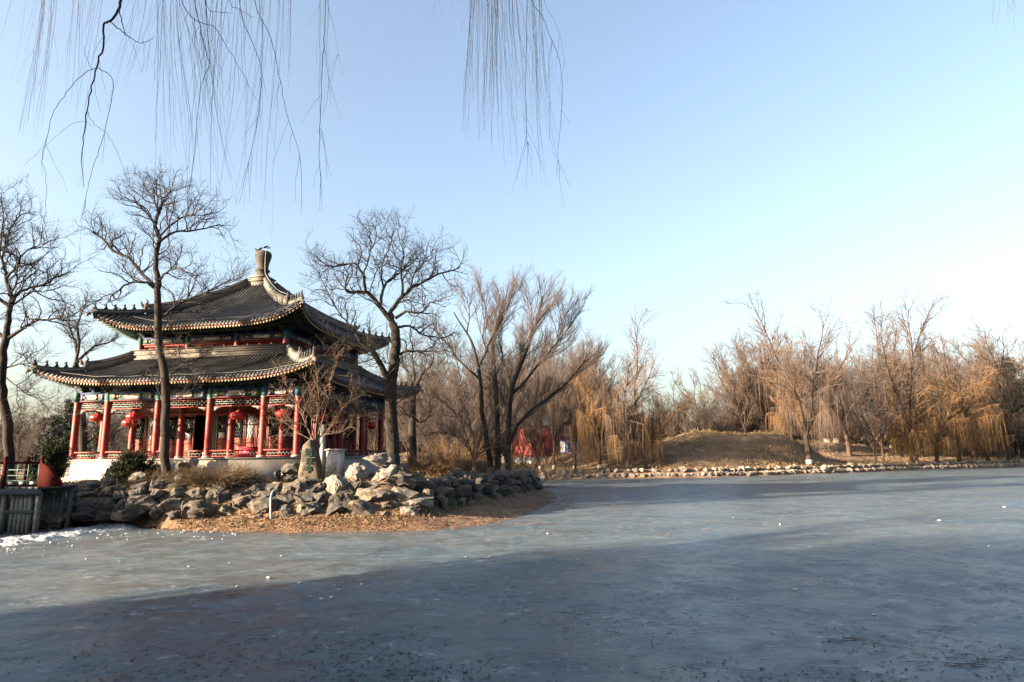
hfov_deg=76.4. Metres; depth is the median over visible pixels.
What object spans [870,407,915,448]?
bare tree
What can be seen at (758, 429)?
bare tree
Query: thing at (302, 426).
door leaf
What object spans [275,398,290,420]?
red lantern
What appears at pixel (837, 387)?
bare tree
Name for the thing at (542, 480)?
dry shrub
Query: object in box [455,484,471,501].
rock
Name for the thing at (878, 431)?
bare tree
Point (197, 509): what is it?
rock
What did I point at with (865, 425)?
bare tree
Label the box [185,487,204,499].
rock
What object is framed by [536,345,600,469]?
willow tree
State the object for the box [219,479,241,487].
rock
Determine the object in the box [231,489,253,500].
rock
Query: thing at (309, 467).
inscribed stone
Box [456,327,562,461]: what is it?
bare tree
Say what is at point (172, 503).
rock
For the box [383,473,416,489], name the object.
rock
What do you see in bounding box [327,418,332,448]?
door leaf
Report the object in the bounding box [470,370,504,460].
bare tree
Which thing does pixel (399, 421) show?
bare tree
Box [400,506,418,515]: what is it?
rock
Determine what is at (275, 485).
rock
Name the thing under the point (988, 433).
bare tree
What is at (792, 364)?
bare tree
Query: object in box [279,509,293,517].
rock
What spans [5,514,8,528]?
rock
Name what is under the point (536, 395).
bare tree
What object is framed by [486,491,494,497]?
rock
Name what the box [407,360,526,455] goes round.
bare tree
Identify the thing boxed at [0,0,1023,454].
sky
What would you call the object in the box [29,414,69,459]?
pine tree
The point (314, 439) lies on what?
tree
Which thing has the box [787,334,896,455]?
bare tree
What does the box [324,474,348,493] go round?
rock
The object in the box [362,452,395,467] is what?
rock
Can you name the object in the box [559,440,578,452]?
site cabin
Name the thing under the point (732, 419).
bare tree
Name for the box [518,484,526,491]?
rock
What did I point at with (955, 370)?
bare tree
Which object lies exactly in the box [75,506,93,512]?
rock
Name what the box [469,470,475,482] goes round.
rock
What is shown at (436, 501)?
rock
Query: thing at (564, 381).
bare tree
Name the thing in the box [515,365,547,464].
bare tree
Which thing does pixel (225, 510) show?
rock
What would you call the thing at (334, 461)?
metal cabinet
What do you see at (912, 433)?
willow tree
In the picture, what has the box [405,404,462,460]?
bare tree
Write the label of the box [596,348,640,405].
bare tree
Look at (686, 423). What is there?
bare tree
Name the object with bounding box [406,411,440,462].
bare tree
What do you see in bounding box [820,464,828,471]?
boulder
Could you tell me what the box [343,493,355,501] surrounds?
rock
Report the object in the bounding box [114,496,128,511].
rock
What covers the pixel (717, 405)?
bare tree
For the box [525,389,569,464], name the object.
bare tree
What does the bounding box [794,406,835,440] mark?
bare tree
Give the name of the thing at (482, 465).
dry shrub
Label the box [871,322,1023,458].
bare tree
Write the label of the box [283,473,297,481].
rock
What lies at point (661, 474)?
shore boulder
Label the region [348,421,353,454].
door leaf
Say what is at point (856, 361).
bare tree
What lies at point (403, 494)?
rock
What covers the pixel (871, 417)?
bare tree
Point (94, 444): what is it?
pine tree
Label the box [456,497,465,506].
rock
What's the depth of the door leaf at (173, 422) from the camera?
41.53 m
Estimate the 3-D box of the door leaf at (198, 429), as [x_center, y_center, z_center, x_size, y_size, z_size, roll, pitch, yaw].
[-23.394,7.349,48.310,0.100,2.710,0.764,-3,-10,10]
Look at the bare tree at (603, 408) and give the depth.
134.75 m
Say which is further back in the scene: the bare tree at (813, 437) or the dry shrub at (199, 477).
the bare tree at (813, 437)
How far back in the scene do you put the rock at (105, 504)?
32.65 m
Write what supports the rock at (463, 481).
on the rock
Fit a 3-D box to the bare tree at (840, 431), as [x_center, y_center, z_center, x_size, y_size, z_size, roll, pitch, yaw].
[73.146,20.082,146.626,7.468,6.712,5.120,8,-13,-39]
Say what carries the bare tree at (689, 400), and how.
on the ground at (780, 450)
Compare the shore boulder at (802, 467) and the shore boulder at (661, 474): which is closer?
the shore boulder at (661, 474)
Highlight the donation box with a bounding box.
[239,447,257,456]
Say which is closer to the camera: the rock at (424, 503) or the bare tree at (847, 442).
the rock at (424, 503)
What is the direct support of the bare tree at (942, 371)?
on the ground at (780, 450)
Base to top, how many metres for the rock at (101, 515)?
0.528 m
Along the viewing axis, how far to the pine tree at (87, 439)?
109.44 m
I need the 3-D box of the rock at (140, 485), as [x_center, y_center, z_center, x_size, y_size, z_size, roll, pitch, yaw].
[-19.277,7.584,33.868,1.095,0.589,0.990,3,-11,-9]
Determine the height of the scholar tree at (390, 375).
17.915 m
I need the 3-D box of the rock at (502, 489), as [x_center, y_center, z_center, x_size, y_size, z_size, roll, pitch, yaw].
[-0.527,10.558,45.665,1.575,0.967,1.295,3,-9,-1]
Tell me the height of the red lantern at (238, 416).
1.884 m
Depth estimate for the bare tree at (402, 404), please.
87.60 m
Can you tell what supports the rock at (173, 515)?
on the ground at (780, 450)
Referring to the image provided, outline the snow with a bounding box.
[0,523,138,545]
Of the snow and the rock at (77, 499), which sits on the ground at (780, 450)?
the rock at (77, 499)
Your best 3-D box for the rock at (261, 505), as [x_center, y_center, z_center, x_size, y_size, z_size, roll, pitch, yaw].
[-12.368,8.287,32.511,1.480,0.972,1.229,-2,-12,2]
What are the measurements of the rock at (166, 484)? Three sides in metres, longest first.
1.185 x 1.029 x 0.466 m
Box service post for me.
[320,424,326,478]
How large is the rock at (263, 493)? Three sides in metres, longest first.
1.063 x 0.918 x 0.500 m
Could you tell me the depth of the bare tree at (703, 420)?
119.31 m
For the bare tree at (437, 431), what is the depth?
69.91 m
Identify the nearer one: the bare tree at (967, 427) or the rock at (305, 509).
the rock at (305, 509)
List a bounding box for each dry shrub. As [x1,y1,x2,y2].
[118,467,176,491]
[164,454,268,497]
[399,438,450,466]
[400,450,468,476]
[417,427,495,468]
[449,457,498,472]
[501,456,542,481]
[512,448,575,487]
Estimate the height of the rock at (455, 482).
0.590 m
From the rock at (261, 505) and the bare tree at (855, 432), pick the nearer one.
the rock at (261, 505)
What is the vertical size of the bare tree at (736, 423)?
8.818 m
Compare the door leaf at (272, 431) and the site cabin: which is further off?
the site cabin
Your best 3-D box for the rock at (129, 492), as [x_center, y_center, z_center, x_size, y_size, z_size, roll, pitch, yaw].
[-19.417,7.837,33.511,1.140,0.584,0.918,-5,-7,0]
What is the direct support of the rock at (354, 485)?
on the ground at (780, 450)
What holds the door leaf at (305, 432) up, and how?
in the pavilion
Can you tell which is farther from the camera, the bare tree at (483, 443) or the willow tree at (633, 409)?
the willow tree at (633, 409)
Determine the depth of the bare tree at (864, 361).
199.95 m
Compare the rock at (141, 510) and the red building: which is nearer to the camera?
the rock at (141, 510)
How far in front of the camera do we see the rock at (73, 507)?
33.13 m
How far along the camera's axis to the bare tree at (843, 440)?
150.75 m
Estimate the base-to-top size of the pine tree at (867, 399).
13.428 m
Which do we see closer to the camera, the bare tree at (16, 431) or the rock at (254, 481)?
the rock at (254, 481)
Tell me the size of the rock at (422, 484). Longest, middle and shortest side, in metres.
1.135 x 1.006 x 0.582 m
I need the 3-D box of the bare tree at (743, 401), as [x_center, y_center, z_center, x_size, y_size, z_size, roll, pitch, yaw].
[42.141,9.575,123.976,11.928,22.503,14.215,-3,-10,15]
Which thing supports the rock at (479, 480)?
on the rock
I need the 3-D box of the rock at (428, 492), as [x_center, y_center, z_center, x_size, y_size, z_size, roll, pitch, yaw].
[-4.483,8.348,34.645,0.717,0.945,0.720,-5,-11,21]
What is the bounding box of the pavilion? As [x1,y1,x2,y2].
[25,249,422,481]
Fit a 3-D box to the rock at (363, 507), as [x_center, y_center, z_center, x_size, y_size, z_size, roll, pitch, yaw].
[-7.519,8.400,32.753,1.803,0.858,1.727,0,-10,-1]
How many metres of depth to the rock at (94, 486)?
34.63 m
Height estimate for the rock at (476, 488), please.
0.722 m
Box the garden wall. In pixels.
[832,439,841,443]
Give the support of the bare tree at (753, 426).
on the ground at (780, 450)
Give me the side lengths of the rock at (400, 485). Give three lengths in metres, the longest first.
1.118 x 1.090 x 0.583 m
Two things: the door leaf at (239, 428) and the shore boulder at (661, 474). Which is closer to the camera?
the door leaf at (239, 428)
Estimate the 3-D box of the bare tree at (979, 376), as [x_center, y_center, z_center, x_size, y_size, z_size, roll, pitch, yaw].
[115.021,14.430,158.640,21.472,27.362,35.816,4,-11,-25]
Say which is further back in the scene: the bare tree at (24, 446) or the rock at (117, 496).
the bare tree at (24, 446)
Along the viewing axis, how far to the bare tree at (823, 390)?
165.95 m
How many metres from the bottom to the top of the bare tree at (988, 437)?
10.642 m
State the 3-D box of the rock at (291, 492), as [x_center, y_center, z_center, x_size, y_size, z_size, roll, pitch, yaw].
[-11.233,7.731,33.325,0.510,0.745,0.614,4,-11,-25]
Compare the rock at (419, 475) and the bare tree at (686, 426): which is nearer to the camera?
the rock at (419, 475)
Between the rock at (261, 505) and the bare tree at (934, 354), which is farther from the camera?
the bare tree at (934, 354)
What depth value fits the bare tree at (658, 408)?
164.94 m
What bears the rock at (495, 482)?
on the rock
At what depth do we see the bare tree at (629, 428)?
137.93 m
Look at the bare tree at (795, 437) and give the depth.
171.75 m
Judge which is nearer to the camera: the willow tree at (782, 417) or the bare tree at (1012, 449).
the willow tree at (782, 417)
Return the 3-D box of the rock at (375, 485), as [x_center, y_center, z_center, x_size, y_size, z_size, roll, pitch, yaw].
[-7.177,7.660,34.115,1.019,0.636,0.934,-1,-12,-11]
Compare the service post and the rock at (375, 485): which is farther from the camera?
the service post
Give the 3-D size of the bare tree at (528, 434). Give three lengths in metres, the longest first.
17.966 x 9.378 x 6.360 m
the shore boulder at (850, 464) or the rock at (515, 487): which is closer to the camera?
the rock at (515, 487)
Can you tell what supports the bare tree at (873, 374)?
on the ground at (780, 450)
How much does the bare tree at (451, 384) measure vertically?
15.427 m
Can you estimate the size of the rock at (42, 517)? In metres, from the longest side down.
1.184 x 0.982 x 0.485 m
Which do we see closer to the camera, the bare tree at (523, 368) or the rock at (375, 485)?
the rock at (375, 485)
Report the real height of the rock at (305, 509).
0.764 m
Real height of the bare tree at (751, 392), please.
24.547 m
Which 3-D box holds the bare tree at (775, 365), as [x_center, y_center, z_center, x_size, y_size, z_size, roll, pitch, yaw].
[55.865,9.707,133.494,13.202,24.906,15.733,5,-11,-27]
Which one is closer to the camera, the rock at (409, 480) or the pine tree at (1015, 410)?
the rock at (409, 480)
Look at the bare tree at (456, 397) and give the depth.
103.71 m
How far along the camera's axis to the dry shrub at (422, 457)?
56.86 m
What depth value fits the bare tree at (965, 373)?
182.43 m
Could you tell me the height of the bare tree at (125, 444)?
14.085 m
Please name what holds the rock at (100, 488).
on the ground at (780, 450)
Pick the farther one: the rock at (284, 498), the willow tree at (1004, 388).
the willow tree at (1004, 388)
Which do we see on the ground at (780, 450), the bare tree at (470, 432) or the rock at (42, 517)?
the bare tree at (470, 432)
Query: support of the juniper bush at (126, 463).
on the ground at (780, 450)
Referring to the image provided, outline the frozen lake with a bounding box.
[0,466,1023,681]
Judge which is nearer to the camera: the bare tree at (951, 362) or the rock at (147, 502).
the rock at (147, 502)
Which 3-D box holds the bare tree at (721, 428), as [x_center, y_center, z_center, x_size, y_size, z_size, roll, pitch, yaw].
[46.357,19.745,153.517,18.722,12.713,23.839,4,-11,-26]
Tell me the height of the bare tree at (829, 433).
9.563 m
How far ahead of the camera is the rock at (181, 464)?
36.80 m
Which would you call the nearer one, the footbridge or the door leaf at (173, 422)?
the footbridge
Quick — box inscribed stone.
[298,439,321,481]
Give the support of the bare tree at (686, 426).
on the ground at (780, 450)
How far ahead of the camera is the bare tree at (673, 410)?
162.37 m
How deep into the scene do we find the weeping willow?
11.30 m
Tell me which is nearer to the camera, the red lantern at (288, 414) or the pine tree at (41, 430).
the red lantern at (288, 414)
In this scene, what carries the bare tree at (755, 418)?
on the ground at (780, 450)
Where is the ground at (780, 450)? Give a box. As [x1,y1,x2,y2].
[0,431,1023,532]
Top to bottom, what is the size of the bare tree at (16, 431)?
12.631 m
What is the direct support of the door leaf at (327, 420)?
in the pavilion
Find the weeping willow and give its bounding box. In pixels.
[0,0,1013,249]
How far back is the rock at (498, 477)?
46.20 m
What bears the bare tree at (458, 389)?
on the ground at (780, 450)
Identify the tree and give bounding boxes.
[0,175,110,482]
[0,395,41,451]
[0,403,45,453]
[0,412,72,472]
[0,414,72,471]
[0,426,42,473]
[11,405,99,438]
[13,414,49,456]
[19,416,49,465]
[24,414,123,457]
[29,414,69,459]
[34,399,91,461]
[44,281,130,459]
[54,408,130,458]
[71,415,90,459]
[73,156,256,474]
[87,425,99,457]
[88,404,128,451]
[98,426,127,458]
[258,342,376,480]
[290,204,471,473]
[356,415,376,443]
[356,426,385,454]
[359,401,402,454]
[368,368,456,452]
[368,368,492,454]
[368,371,432,452]
[371,352,455,451]
[382,340,483,397]
[383,380,409,427]
[384,399,437,461]
[385,329,447,463]
[397,363,487,454]
[397,393,452,449]
[397,404,438,447]
[399,365,446,449]
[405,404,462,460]
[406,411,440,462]
[407,347,504,460]
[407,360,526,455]
[408,336,535,454]
[415,383,538,475]
[416,347,520,455]
[416,391,491,457]
[416,394,460,458]
[416,398,488,460]
[419,263,611,470]
[423,357,477,424]
[433,398,494,459]
[435,325,544,412]
[440,396,502,455]
[442,413,487,458]
[454,397,507,467]
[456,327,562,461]
[461,364,631,456]
[465,304,554,464]
[466,409,522,465]
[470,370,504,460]
[474,350,590,400]
[482,364,596,434]
[483,353,557,417]
[484,403,522,462]
[485,348,591,412]
[493,392,539,461]
[498,356,553,470]
[500,394,542,467]
[511,315,602,413]
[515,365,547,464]
[517,412,552,459]
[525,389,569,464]
[527,381,627,445]
[528,372,648,447]
[529,337,624,405]
[532,347,603,432]
[535,385,628,446]
[536,345,578,469]
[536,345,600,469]
[544,390,573,457]
[560,335,619,445]
[563,306,666,469]
[568,358,633,440]
[568,362,632,469]
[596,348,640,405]
[600,389,656,440]
[624,391,693,467]
[629,405,735,439]
[635,404,718,437]
[639,411,722,437]
[644,391,673,435]
[645,377,695,438]
[650,363,733,430]
[653,388,693,433]
[669,399,704,432]
[680,401,759,433]
[682,387,721,430]
[691,395,720,430]
[697,398,765,431]
[697,405,757,432]
[699,335,763,432]
[701,367,761,415]
[701,373,739,421]
[712,363,762,428]
[714,348,797,431]
[720,288,892,465]
[723,322,818,432]
[723,414,795,435]
[725,398,813,431]
[727,412,739,432]
[729,373,764,432]
[747,347,829,403]
[748,419,786,432]
[754,357,809,435]
[758,330,814,434]
[760,367,815,437]
[773,415,815,440]
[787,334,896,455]
[792,409,837,440]
[794,405,853,439]
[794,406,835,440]
[799,333,907,445]
[799,364,846,430]
[800,356,851,425]
[807,352,875,443]
[807,397,877,442]
[810,359,855,442]
[810,419,838,440]
[811,364,872,441]
[814,404,887,443]
[827,339,902,396]
[827,416,849,438]
[834,380,912,461]
[843,349,929,448]
[844,369,903,461]
[848,361,903,392]
[848,410,897,449]
[851,281,955,462]
[852,352,975,448]
[853,409,907,446]
[854,392,884,444]
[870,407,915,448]
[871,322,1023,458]
[871,379,939,461]
[879,342,939,403]
[885,381,906,448]
[887,408,920,439]
[897,387,972,461]
[901,357,954,450]
[909,352,1017,454]
[914,351,961,415]
[914,353,981,440]
[916,364,962,448]
[916,381,1018,460]
[919,328,1001,450]
[920,363,1008,461]
[922,391,996,450]
[924,334,1016,402]
[925,397,997,458]
[935,406,1023,450]
[936,335,1023,377]
[937,316,1023,459]
[953,377,1023,455]
[960,416,1005,458]
[969,416,1023,457]
[971,413,1023,456]
[988,356,1023,458]
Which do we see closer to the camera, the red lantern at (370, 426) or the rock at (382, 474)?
the rock at (382, 474)
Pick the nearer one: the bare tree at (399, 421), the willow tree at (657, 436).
the bare tree at (399, 421)
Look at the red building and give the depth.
116.62 m
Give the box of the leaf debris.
[0,499,1023,681]
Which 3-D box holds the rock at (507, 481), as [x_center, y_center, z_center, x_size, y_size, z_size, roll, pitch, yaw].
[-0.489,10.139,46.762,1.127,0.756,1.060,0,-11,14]
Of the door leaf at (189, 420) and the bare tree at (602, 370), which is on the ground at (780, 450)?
the bare tree at (602, 370)
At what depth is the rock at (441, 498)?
35.27 m
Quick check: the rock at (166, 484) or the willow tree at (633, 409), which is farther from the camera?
the willow tree at (633, 409)
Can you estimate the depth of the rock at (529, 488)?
52.31 m
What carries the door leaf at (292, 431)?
in the pavilion
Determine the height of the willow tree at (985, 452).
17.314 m
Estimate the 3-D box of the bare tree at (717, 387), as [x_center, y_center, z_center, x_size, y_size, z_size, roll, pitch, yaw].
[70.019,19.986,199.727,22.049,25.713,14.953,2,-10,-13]
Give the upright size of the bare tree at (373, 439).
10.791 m
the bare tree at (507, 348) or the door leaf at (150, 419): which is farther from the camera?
the bare tree at (507, 348)
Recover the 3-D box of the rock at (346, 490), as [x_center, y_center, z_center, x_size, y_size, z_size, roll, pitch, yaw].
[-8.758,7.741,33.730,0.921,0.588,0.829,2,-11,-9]
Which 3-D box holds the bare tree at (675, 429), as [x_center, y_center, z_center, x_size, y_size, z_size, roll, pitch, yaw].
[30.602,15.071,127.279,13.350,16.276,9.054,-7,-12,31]
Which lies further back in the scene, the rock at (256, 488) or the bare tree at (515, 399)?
the bare tree at (515, 399)
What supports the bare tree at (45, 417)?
on the ground at (780, 450)
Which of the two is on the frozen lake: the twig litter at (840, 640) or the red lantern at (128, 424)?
the twig litter at (840, 640)
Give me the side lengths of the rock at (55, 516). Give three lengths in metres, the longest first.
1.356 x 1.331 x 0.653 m
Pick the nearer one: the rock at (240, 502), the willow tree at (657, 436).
the rock at (240, 502)
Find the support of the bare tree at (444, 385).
on the ground at (780, 450)
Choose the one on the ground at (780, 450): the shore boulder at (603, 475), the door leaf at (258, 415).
the shore boulder at (603, 475)
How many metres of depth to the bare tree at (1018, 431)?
143.58 m
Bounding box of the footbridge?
[0,456,77,534]
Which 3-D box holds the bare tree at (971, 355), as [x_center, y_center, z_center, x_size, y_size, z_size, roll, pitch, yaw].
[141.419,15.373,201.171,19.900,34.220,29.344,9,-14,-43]
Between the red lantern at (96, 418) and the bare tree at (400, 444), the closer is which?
the red lantern at (96, 418)
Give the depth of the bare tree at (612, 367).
150.37 m
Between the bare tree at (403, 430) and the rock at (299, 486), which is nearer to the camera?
the rock at (299, 486)
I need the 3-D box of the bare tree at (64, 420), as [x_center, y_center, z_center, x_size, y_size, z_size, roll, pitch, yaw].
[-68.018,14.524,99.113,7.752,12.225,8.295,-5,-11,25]
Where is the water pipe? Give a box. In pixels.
[270,489,277,518]
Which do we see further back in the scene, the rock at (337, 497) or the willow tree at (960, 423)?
the willow tree at (960, 423)
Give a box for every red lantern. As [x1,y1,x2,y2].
[89,407,103,424]
[121,401,137,429]
[125,401,141,423]
[230,407,245,422]
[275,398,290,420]
[319,412,328,423]
[365,408,375,430]
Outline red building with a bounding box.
[503,414,576,462]
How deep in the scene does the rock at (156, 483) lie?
33.65 m
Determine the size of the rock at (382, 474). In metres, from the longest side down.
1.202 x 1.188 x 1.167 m
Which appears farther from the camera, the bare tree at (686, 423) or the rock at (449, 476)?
the bare tree at (686, 423)
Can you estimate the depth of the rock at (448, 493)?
36.06 m
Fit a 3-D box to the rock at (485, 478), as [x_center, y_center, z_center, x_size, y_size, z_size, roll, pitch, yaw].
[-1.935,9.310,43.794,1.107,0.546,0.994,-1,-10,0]
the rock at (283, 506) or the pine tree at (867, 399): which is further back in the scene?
the pine tree at (867, 399)
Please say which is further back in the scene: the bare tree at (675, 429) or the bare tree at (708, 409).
the bare tree at (708, 409)
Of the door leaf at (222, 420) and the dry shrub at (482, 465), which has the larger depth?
the dry shrub at (482, 465)
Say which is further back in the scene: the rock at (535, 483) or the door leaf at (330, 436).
the rock at (535, 483)
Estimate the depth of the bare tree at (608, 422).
135.90 m
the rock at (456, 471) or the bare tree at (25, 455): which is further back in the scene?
the bare tree at (25, 455)
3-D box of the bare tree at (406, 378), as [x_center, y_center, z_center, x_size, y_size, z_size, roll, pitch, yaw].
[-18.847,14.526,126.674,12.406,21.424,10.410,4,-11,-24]
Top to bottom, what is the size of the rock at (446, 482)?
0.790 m
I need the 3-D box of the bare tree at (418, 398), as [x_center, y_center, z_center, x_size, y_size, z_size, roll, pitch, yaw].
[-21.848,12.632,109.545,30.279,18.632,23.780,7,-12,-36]
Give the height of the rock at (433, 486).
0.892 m
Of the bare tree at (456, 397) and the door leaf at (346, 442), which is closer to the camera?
the door leaf at (346, 442)
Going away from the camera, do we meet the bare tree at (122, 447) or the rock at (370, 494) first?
the rock at (370, 494)
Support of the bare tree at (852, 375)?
on the ground at (780, 450)
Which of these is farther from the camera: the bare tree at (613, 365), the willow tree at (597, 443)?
the bare tree at (613, 365)
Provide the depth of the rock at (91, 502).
33.25 m
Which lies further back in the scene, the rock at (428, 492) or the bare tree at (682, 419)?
the bare tree at (682, 419)
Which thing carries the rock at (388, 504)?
on the ground at (780, 450)
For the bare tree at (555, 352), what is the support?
on the ground at (780, 450)
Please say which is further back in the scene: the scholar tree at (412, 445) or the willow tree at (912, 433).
the willow tree at (912, 433)
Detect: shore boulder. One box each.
[598,472,607,477]
[655,472,666,475]
[679,466,686,471]
[799,465,806,469]
[846,462,853,467]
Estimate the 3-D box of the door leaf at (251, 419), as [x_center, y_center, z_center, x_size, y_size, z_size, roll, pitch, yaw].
[-16.306,5.896,40.570,0.764,2.710,0.100,-3,-10,10]
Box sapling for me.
[454,373,464,467]
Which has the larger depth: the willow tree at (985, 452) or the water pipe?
the willow tree at (985, 452)
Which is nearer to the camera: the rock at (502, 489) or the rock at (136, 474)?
the rock at (136, 474)
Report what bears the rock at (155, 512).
on the ground at (780, 450)
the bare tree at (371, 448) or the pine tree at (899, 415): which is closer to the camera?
the bare tree at (371, 448)
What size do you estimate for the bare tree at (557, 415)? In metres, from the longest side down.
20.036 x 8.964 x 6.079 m
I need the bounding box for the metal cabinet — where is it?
[324,449,346,477]
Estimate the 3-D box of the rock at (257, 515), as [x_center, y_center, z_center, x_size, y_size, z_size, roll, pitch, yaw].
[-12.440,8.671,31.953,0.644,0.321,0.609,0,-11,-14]
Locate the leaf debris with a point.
(386, 675)
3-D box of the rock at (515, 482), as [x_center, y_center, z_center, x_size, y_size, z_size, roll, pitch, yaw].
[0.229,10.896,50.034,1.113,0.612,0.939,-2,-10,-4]
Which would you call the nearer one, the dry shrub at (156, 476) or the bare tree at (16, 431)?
the dry shrub at (156, 476)
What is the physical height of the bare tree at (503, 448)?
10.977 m
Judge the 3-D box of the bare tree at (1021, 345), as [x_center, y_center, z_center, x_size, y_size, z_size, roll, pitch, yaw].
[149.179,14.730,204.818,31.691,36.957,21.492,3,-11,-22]
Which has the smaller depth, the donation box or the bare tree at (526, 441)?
the donation box
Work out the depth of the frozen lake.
15.96 m
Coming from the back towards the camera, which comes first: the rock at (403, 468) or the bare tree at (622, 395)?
the bare tree at (622, 395)
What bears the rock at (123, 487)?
on the ground at (780, 450)
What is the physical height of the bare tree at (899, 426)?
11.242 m
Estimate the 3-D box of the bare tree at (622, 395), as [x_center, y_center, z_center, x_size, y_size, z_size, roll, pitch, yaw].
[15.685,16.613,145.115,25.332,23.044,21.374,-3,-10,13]
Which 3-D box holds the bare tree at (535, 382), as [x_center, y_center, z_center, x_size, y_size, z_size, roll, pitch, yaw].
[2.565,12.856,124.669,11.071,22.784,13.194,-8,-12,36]
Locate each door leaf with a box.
[133,417,146,452]
[144,416,153,456]
[169,416,178,457]
[182,415,195,457]
[193,421,201,457]
[215,414,228,457]
[232,417,245,457]
[243,414,256,457]
[255,413,268,448]
[266,413,279,456]
[285,414,291,456]
[290,414,294,456]
[300,417,303,454]
[303,415,309,444]
[323,420,327,456]
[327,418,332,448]
[344,421,349,456]
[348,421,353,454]
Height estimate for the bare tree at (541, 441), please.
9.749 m
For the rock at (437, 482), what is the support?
on the rock
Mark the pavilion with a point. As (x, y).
(258, 327)
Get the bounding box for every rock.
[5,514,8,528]
[32,514,45,522]
[45,511,72,522]
[63,501,76,512]
[68,479,100,489]
[70,511,94,521]
[73,496,85,502]
[74,490,98,497]
[75,497,97,507]
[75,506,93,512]
[78,484,99,491]
[93,497,114,513]
[93,510,111,520]
[97,485,114,491]
[99,484,122,497]
[100,477,115,486]
[110,510,138,521]
[112,490,126,502]
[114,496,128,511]
[119,485,129,490]
[124,487,146,496]
[124,495,157,509]
[128,472,150,483]
[130,481,149,490]
[133,506,150,517]
[149,479,163,490]
[149,504,164,518]
[150,489,163,500]
[157,498,183,510]
[164,481,180,488]
[167,510,180,519]
[168,487,187,498]
[174,461,190,472]
[177,499,193,511]
[181,500,214,519]
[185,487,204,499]
[189,456,198,467]
[205,483,229,500]
[214,490,233,503]
[217,505,232,515]
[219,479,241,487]
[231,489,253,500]
[232,495,256,509]
[241,479,266,486]
[246,497,278,513]
[249,483,265,492]
[253,514,263,518]
[256,491,273,497]
[265,482,282,490]
[273,470,280,480]
[277,493,293,504]
[278,504,290,510]
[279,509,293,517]
[281,463,299,473]
[282,481,308,493]
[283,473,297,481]
[288,486,294,494]
[293,492,315,503]
[295,476,316,484]
[296,502,321,516]
[305,484,320,492]
[311,491,329,502]
[316,482,325,489]
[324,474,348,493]
[325,501,348,515]
[328,492,342,503]
[338,485,350,494]
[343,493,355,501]
[343,499,376,515]
[345,463,368,480]
[349,481,364,491]
[355,488,393,501]
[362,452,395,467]
[369,481,383,488]
[371,464,396,480]
[380,511,388,515]
[381,501,399,509]
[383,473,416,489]
[391,486,419,500]
[396,483,405,486]
[397,464,409,473]
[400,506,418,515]
[405,496,433,509]
[411,471,423,480]
[414,480,430,489]
[422,489,434,503]
[427,479,436,489]
[431,479,443,487]
[434,497,438,506]
[435,486,454,505]
[435,493,447,508]
[437,476,450,487]
[443,472,453,481]
[450,468,463,476]
[451,477,458,486]
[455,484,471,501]
[456,472,467,478]
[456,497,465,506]
[459,477,469,484]
[468,477,475,484]
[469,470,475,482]
[472,483,481,492]
[472,492,481,501]
[476,475,490,482]
[476,478,482,484]
[481,482,494,493]
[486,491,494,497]
[487,468,494,477]
[491,480,499,484]
[492,474,502,480]
[494,469,507,479]
[496,484,515,494]
[499,478,512,486]
[508,470,529,483]
[511,479,521,485]
[511,485,520,492]
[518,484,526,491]
[526,485,531,490]
[530,477,539,488]
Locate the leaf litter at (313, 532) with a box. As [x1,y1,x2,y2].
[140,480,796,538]
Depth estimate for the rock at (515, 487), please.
49.26 m
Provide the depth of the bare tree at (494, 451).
75.97 m
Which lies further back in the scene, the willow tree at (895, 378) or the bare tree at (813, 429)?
the bare tree at (813, 429)
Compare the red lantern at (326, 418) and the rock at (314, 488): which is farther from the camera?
the red lantern at (326, 418)
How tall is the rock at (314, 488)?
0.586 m
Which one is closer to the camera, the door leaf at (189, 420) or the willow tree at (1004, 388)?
the door leaf at (189, 420)
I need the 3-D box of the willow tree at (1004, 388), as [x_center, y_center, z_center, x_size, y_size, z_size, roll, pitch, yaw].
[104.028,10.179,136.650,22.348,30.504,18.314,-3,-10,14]
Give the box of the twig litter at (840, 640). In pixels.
[71,562,1022,681]
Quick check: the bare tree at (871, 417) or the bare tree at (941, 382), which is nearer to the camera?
the bare tree at (871, 417)
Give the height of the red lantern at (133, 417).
1.799 m
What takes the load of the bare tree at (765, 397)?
on the ground at (780, 450)
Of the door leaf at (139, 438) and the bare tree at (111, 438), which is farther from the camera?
the bare tree at (111, 438)
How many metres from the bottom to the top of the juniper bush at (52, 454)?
2.765 m
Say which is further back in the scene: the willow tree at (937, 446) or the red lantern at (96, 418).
the willow tree at (937, 446)
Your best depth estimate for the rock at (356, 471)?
35.28 m
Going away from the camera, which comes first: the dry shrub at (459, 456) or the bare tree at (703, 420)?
the dry shrub at (459, 456)
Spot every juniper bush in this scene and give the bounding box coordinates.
[22,437,76,483]
[98,446,159,482]
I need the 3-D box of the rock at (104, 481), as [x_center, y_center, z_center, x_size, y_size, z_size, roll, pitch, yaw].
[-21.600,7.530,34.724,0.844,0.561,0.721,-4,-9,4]
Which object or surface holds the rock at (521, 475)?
on the ground at (780, 450)
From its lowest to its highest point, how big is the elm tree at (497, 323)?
19.641 m
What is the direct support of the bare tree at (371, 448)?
on the ground at (780, 450)
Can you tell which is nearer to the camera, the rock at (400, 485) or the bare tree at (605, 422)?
the rock at (400, 485)

